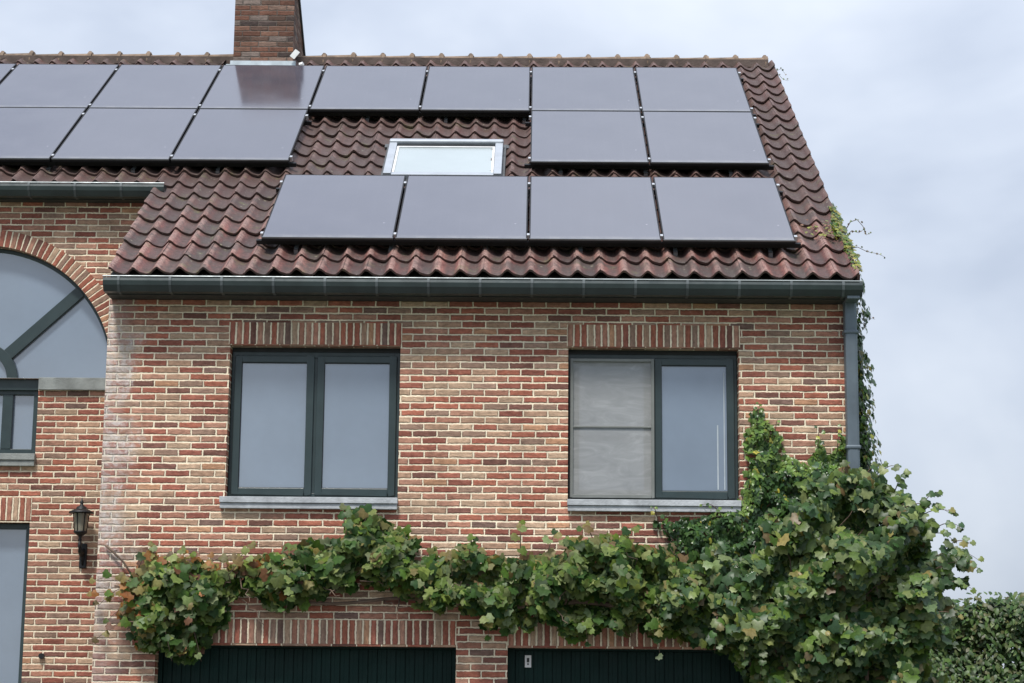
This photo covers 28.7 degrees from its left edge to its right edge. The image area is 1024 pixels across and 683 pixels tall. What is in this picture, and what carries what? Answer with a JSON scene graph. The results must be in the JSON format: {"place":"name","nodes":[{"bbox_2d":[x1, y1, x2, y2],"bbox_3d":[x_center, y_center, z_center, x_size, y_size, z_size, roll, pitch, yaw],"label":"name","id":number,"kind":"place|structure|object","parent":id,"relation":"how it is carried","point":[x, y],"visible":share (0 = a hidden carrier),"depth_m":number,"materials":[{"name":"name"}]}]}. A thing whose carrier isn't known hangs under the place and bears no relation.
{"place":"outdoors","nodes":[
{"label":"outdoors","id":0,"kind":"place"},
{"bbox_2d":[0,0,1023,676],"label":"sky","id":1,"kind":"structure","parent":0,"point":[909,114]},
{"label":"ground","id":2,"kind":"structure","parent":0,"visible":0},
{"bbox_2d":[0,0,862,682],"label":"brick house","id":3,"kind":"structure","parent":2,"relation":"on","point":[188,362],"depth_m":17.06,"materials":[{"name":"red brick"}]},
{"bbox_2d":[0,64,16,82],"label":"solar panel","id":4,"kind":"object","parent":3,"relation":"attached to","point":[5,70],"visible":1,"depth_m":22.28,"materials":[{"name":"grey glass"}]},
{"bbox_2d":[0,524,29,682],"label":"glazed door","id":5,"kind":"structure","parent":3,"relation":"in","point":[14,538],"depth_m":18.54,"materials":[{"name":"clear glass"}]},
{"bbox_2d":[0,249,106,466],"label":"arched window","id":6,"kind":"structure","parent":3,"relation":"in","point":[51,332],"depth_m":18.96,"materials":[{"name":"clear glass"}]},
{"bbox_2d":[69,498,93,568],"bbox_3d":[-3.951,1.751,18.372,0.236,0.640,0.294,0,-11,1],"label":"wall lantern","id":7,"kind":"object","parent":3,"relation":"attached to","point":[81,513],"depth_m":18.32,"materials":[{"name":"black metal"}]},
{"bbox_2d":[0,161,296,176],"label":"mounting rail","id":8,"kind":"object","parent":3,"relation":"attached to","point":[50,164],"visible":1,"depth_m":19.40,"materials":[{"name":"black metal"}]},
{"bbox_2d":[0,107,86,161],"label":"solar panel","id":9,"kind":"object","parent":8,"relation":"attached to","point":[29,134],"visible":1,"depth_m":20.14,"materials":[{"name":"glass"}]},
{"bbox_2d":[51,108,197,162],"bbox_3d":[-3.869,-2.082,20.093,1.158,0.041,1.728,0,23,1],"label":"solar panel","id":10,"kind":"object","parent":8,"relation":"attached to","point":[126,134],"visible":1,"depth_m":20.00,"materials":[{"name":"glass"}]},
{"bbox_2d":[170,109,307,162],"bbox_3d":[-2.703,-2.068,20.081,1.182,0.051,1.728,0,23,1],"label":"solar panel","id":11,"kind":"object","parent":8,"relation":"attached to","point":[241,135],"visible":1,"depth_m":19.98,"materials":[{"name":"glass"}]},
{"bbox_2d":[157,645,455,682],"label":"garage door","id":12,"kind":"structure","parent":3,"relation":"in","point":[219,664],"depth_m":16.76,"materials":[{"name":"metal"}]},
{"bbox_2d":[304,121,311,124],"bbox_3d":[-3.851,-2.220,20.690,3.562,0.160,0.112,0,-11,1],"label":"mounting rail","id":13,"kind":"object","parent":3,"relation":"attached to","point":[307,122],"visible":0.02,"depth_m":20.67,"materials":[{"name":"black metal"}]},
{"bbox_2d":[219,348,400,509],"bbox_3d":[-1.700,0.733,17.014,1.495,1.399,0.244,0,-11,1],"label":"window","id":14,"kind":"structure","parent":3,"relation":"in","point":[311,428],"depth_m":17.07,"materials":[{"name":"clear glass"}]},
{"bbox_2d":[86,503,715,665],"bbox_3d":[-0.533,2.950,16.224,6.023,3.317,0.604,0,-11,1],"label":"climbing vine","id":15,"kind":"object","parent":3,"relation":"attached to","point":[579,597],"visible":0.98,"depth_m":16.45,"materials":[{"name":"green plant"}]},
{"bbox_2d":[381,139,508,180],"bbox_3d":[-0.661,-1.722,19.602,1.250,0.767,1.121,0,-11,1],"label":"roof window","id":16,"kind":"structure","parent":3,"relation":"in","point":[444,157],"depth_m":19.64,"materials":[{"name":"glass"}]},
{"bbox_2d":[256,239,800,257],"bbox_3d":[0.140,-0.800,17.349,4.716,0.160,0.112,0,-11,1],"label":"mounting rail","id":17,"kind":"object","parent":3,"relation":"attached to","point":[769,247],"visible":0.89,"depth_m":17.35,"materials":[{"name":"black metal"}]},
{"bbox_2d":[260,174,405,241],"bbox_3d":[-1.590,-1.219,18.062,1.158,0.041,1.728,0,23,1],"label":"solar panel","id":18,"kind":"object","parent":17,"relation":"attached to","point":[336,207],"visible":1,"depth_m":17.96,"materials":[{"name":"glass"}]},
{"bbox_2d":[393,175,527,242],"bbox_3d":[-0.436,-1.210,18.049,1.158,0.041,1.728,0,23,1],"label":"solar panel","id":19,"kind":"object","parent":17,"relation":"attached to","point":[437,208],"visible":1,"depth_m":17.95,"materials":[{"name":"glass"}]},
{"bbox_2d":[527,176,660,242],"bbox_3d":[0.717,-1.202,18.035,1.158,0.042,1.728,0,23,1],"label":"solar panel","id":20,"kind":"object","parent":17,"relation":"attached to","point":[571,209],"visible":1,"depth_m":17.93,"materials":[{"name":"glass"}]},
{"bbox_2d":[652,177,796,243],"bbox_3d":[1.883,-1.189,18.024,1.182,0.051,1.728,0,23,1],"label":"solar panel","id":21,"kind":"object","parent":17,"relation":"attached to","point":[721,210],"visible":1,"depth_m":17.92,"materials":[{"name":"glass"}]},
{"bbox_2d":[276,187,782,197],"bbox_3d":[0.159,-1.344,18.639,4.716,0.160,0.112,0,-11,1],"label":"mounting rail","id":22,"kind":"object","parent":3,"relation":"attached to","point":[780,192],"visible":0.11,"depth_m":18.64,"materials":[{"name":"silver metal"}]},
{"bbox_2d":[308,111,755,123],"bbox_3d":[-2.115,-2.340,20.985,9.332,0.160,0.112,0,-11,1],"label":"mounting rail","id":23,"kind":"object","parent":3,"relation":"attached to","point":[444,115],"visible":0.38,"depth_m":20.97,"materials":[{"name":"black metal"}]},
{"bbox_2d":[0,64,118,108],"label":"solar panel","id":24,"kind":"object","parent":23,"relation":"attached to","point":[54,85],"visible":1,"depth_m":21.72,"materials":[{"name":"glass"}]},
{"bbox_2d":[89,64,221,110],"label":"solar panel","id":25,"kind":"object","parent":23,"relation":"attached to","point":[160,86],"visible":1,"depth_m":21.66,"materials":[{"name":"glass"}]},
{"bbox_2d":[198,65,324,110],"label":"solar panel","id":26,"kind":"object","parent":23,"relation":"attached to","point":[264,86],"visible":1,"depth_m":21.63,"materials":[{"name":"glass"}]},
{"bbox_2d":[309,66,426,112],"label":"solar panel","id":27,"kind":"object","parent":23,"relation":"attached to","point":[370,88],"visible":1,"depth_m":21.57,"materials":[{"name":"glass"}]},
{"bbox_2d":[419,66,529,112],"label":"solar panel","id":28,"kind":"object","parent":23,"relation":"attached to","point":[461,89],"visible":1,"depth_m":21.55,"materials":[{"name":"glass"}]},
{"bbox_2d":[634,67,752,112],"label":"solar panel","id":29,"kind":"object","parent":23,"relation":"attached to","point":[691,89],"visible":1,"depth_m":21.59,"materials":[{"name":"grey glass"}]},
{"bbox_2d":[320,76,743,81],"bbox_3d":[-2.097,-2.884,22.274,9.332,0.160,0.112,0,-11,1],"label":"mounting rail","id":30,"kind":"object","parent":3,"relation":"attached to","point":[742,79],"visible":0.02,"depth_m":22.24,"materials":[{"name":"silver metal"}]},
{"bbox_2d":[529,67,639,110],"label":"solar panel","id":31,"kind":"object","parent":30,"relation":"attached to","point":[584,88],"visible":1,"depth_m":21.59,"materials":[{"name":"glass"}]},
{"bbox_2d":[507,648,751,682],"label":"garage door","id":32,"kind":"structure","parent":3,"relation":"in","point":[525,665],"depth_m":16.73,"materials":[{"name":"green paint"}]},
{"bbox_2d":[525,122,758,127],"bbox_3d":[1.342,-2.182,20.630,2.408,0.160,0.112,0,-11,1],"label":"mounting rail","id":33,"kind":"object","parent":3,"relation":"attached to","point":[527,124],"visible":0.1,"depth_m":20.64,"materials":[{"name":"silver metal"}]},
{"bbox_2d":[524,164,773,176],"bbox_3d":[1.323,-1.637,19.340,2.408,0.160,0.112,0,-11,1],"label":"mounting rail","id":34,"kind":"object","parent":3,"relation":"attached to","point":[649,166],"visible":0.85,"depth_m":19.34,"materials":[{"name":"black metal"}]},
{"bbox_2d":[528,111,648,164],"bbox_3d":[0.746,-2.049,20.041,1.158,0.041,1.728,0,23,1],"label":"solar panel","id":35,"kind":"object","parent":34,"relation":"attached to","point":[587,137],"visible":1,"depth_m":19.94,"materials":[{"name":"glass"}]},
{"bbox_2d":[641,111,770,165],"bbox_3d":[1.913,-2.035,20.028,1.182,0.052,1.728,0,23,1],"label":"solar panel","id":36,"kind":"object","parent":34,"relation":"attached to","point":[675,138],"visible":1,"depth_m":19.92,"materials":[{"name":"glass"}]},
{"bbox_2d":[567,350,740,512],"bbox_3d":[1.197,0.754,16.981,1.455,1.399,0.244,0,-11,1],"label":"window","id":37,"kind":"structure","parent":3,"relation":"in","point":[646,429],"depth_m":17.01,"materials":[{"name":"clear glass"}]},
{"bbox_2d":[650,402,845,566],"bbox_3d":[1.994,1.832,16.602,1.694,2.702,0.260,0,-11,1],"label":"wall ivy","id":38,"kind":"object","parent":3,"relation":"attached to","point":[769,457],"depth_m":16.74,"materials":[{"name":"green plant"}]},
{"bbox_2d":[776,67,884,599],"bbox_3d":[2.946,0.697,19.363,0.731,8.753,5.373,0,-11,1],"label":"gable ivy","id":39,"kind":"object","parent":3,"relation":"attached to","point":[865,436],"visible":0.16,"depth_m":17.05,"materials":[{"name":"green plant"}]},
{"bbox_2d":[927,591,1023,682],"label":"garden hedge","id":40,"kind":"object","parent":2,"relation":"on","point":[989,633],"visible":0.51,"depth_m":22.48,"materials":[{"name":"green plant"}]},
{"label":"driveway","id":41,"kind":"structure","parent":0,"visible":0},
{"bbox_2d":[652,459,983,682],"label":"climbing shrub","id":42,"kind":"object","parent":41,"relation":"on","point":[792,580],"visible":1,"depth_m":16.19,"materials":[{"name":"green plant"}]}
]}

